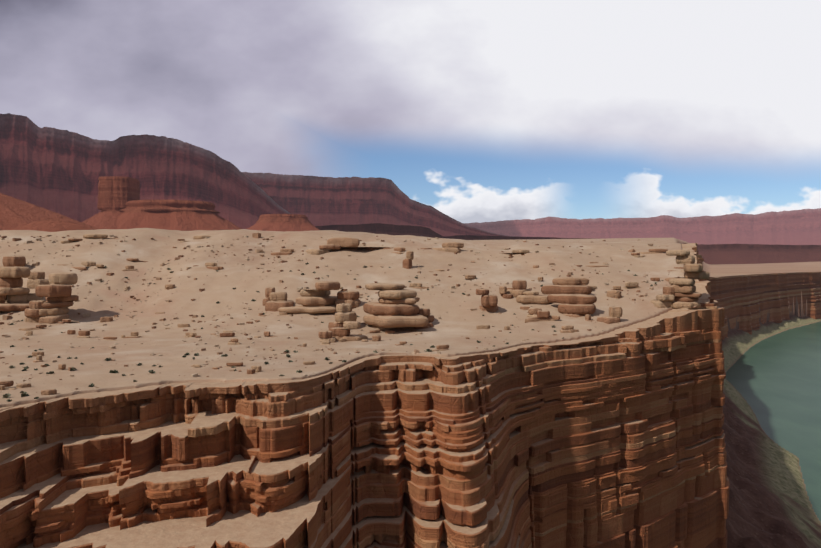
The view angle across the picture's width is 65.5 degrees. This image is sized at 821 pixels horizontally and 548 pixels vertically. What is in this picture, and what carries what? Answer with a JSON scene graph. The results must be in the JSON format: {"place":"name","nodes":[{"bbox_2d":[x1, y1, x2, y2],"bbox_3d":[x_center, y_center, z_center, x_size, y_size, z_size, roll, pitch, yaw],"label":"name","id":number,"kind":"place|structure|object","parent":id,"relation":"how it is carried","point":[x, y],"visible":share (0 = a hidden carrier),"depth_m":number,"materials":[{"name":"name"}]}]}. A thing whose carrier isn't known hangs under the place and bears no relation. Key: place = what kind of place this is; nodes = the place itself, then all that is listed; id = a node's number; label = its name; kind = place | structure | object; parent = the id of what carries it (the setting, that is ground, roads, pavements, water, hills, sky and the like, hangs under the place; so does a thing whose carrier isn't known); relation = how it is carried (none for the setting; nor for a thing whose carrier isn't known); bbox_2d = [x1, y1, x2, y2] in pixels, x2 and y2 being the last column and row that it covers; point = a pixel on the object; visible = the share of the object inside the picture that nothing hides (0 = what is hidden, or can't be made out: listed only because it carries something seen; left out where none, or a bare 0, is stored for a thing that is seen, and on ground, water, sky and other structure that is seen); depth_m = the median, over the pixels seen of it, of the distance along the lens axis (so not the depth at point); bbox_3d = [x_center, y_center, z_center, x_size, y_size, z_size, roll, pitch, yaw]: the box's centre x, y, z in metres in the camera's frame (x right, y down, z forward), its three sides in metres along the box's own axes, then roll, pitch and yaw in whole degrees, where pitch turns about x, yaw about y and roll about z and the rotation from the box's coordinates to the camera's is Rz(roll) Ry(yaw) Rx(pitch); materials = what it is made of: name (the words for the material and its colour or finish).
{"place":"outdoors","nodes":[
{"label":"outdoors","id":0,"kind":"place"},
{"bbox_2d":[0,193,98,229],"bbox_3d":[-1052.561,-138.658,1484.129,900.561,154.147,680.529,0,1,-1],"label":"red hill","id":1,"kind":"structure","parent":0,"point":[14,212],"depth_m":1408.32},
{"bbox_2d":[9,219,94,231],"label":"red hill","id":2,"kind":"structure","parent":0,"point":[51,225],"depth_m":1257.04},
{"bbox_2d":[82,176,139,228],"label":"butte","id":3,"kind":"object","parent":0,"point":[116,194],"depth_m":2417.91,"materials":[{"name":"brown stone"}]},
{"bbox_2d":[0,113,290,228],"bbox_3d":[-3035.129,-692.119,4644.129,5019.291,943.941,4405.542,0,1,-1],"label":"vermilion cliffs","id":4,"kind":"structure","parent":0,"point":[59,171],"depth_m":4721.22,"materials":[{"name":"brown stone"}]},
{"bbox_2d":[116,199,241,230],"bbox_3d":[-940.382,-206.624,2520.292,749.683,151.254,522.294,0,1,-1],"label":"butte","id":5,"kind":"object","parent":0,"point":[185,215],"depth_m":2382.16,"materials":[{"name":"red stone"}]},
{"bbox_2d":[247,214,318,231],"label":"butte","id":6,"kind":"object","parent":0,"point":[282,222],"visible":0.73,"depth_m":2894.13,"materials":[{"name":"red stone"}]},
{"bbox_2d":[242,172,512,236],"bbox_3d":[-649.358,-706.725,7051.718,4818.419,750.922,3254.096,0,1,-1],"label":"vermilion cliffs","id":7,"kind":"structure","parent":0,"point":[319,201],"depth_m":6749.48,"materials":[{"name":"brown stone"}]},
{"bbox_2d":[0,243,820,547],"bbox_3d":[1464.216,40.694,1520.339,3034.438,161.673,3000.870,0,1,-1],"label":"cliff","id":8,"kind":"structure","parent":0,"point":[614,439],"depth_m":60.09,"materials":[{"name":"brown stone"}]},
{"bbox_2d":[0,228,820,547],"bbox_3d":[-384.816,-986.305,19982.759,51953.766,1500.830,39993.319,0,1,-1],"label":"ground","id":9,"kind":"structure","parent":0,"point":[770,504],"depth_m":113.50,"materials":[{"name":"beige sand"}]},
{"bbox_2d":[3,262,662,401],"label":"shrubs","id":10,"kind":"object","parent":9,"relation":"on","point":[6,395],"visible":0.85,"depth_m":65.66,"materials":[{"name":"green plant"}]},
{"bbox_2d":[0,233,684,392],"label":"loose stones","id":11,"kind":"object","parent":9,"relation":"on","point":[254,235],"visible":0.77,"depth_m":110.22,"materials":[{"name":"brown stone"}]},
{"bbox_2d":[0,234,709,394],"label":"rocks","id":12,"kind":"object","parent":9,"relation":"on","point":[395,306],"visible":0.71,"depth_m":99.12,"materials":[{"name":"beige stone"}]},
{"bbox_2d":[315,223,686,243],"bbox_3d":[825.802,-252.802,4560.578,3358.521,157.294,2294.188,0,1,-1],"label":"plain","id":13,"kind":"structure","parent":9,"relation":"on","point":[381,228],"depth_m":3745.44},
{"bbox_2d":[697,244,820,263],"bbox_3d":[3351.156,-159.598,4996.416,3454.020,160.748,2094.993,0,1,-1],"label":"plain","id":14,"kind":"structure","parent":9,"relation":"on","point":[737,253],"depth_m":4279.00,"materials":[{"name":"red stone"}]},
{"bbox_2d":[0,0,820,222],"label":"sky","id":15,"kind":"structure","parent":0,"point":[479,111],"materials":[{"name":"white"}]},
{"bbox_2d":[463,208,820,244],"bbox_3d":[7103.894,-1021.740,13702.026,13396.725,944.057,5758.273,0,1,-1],"label":"distant mesa","id":16,"kind":"structure","parent":0,"point":[798,227],"depth_m":13825.40,"materials":[{"name":"red stone"}]},
{"bbox_2d":[725,321,820,521],"bbox_3d":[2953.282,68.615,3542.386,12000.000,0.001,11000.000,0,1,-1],"label":"river","id":17,"kind":"structure","parent":0,"point":[774,380],"depth_m":671.05,"materials":[{"name":"liquid"}]}
]}

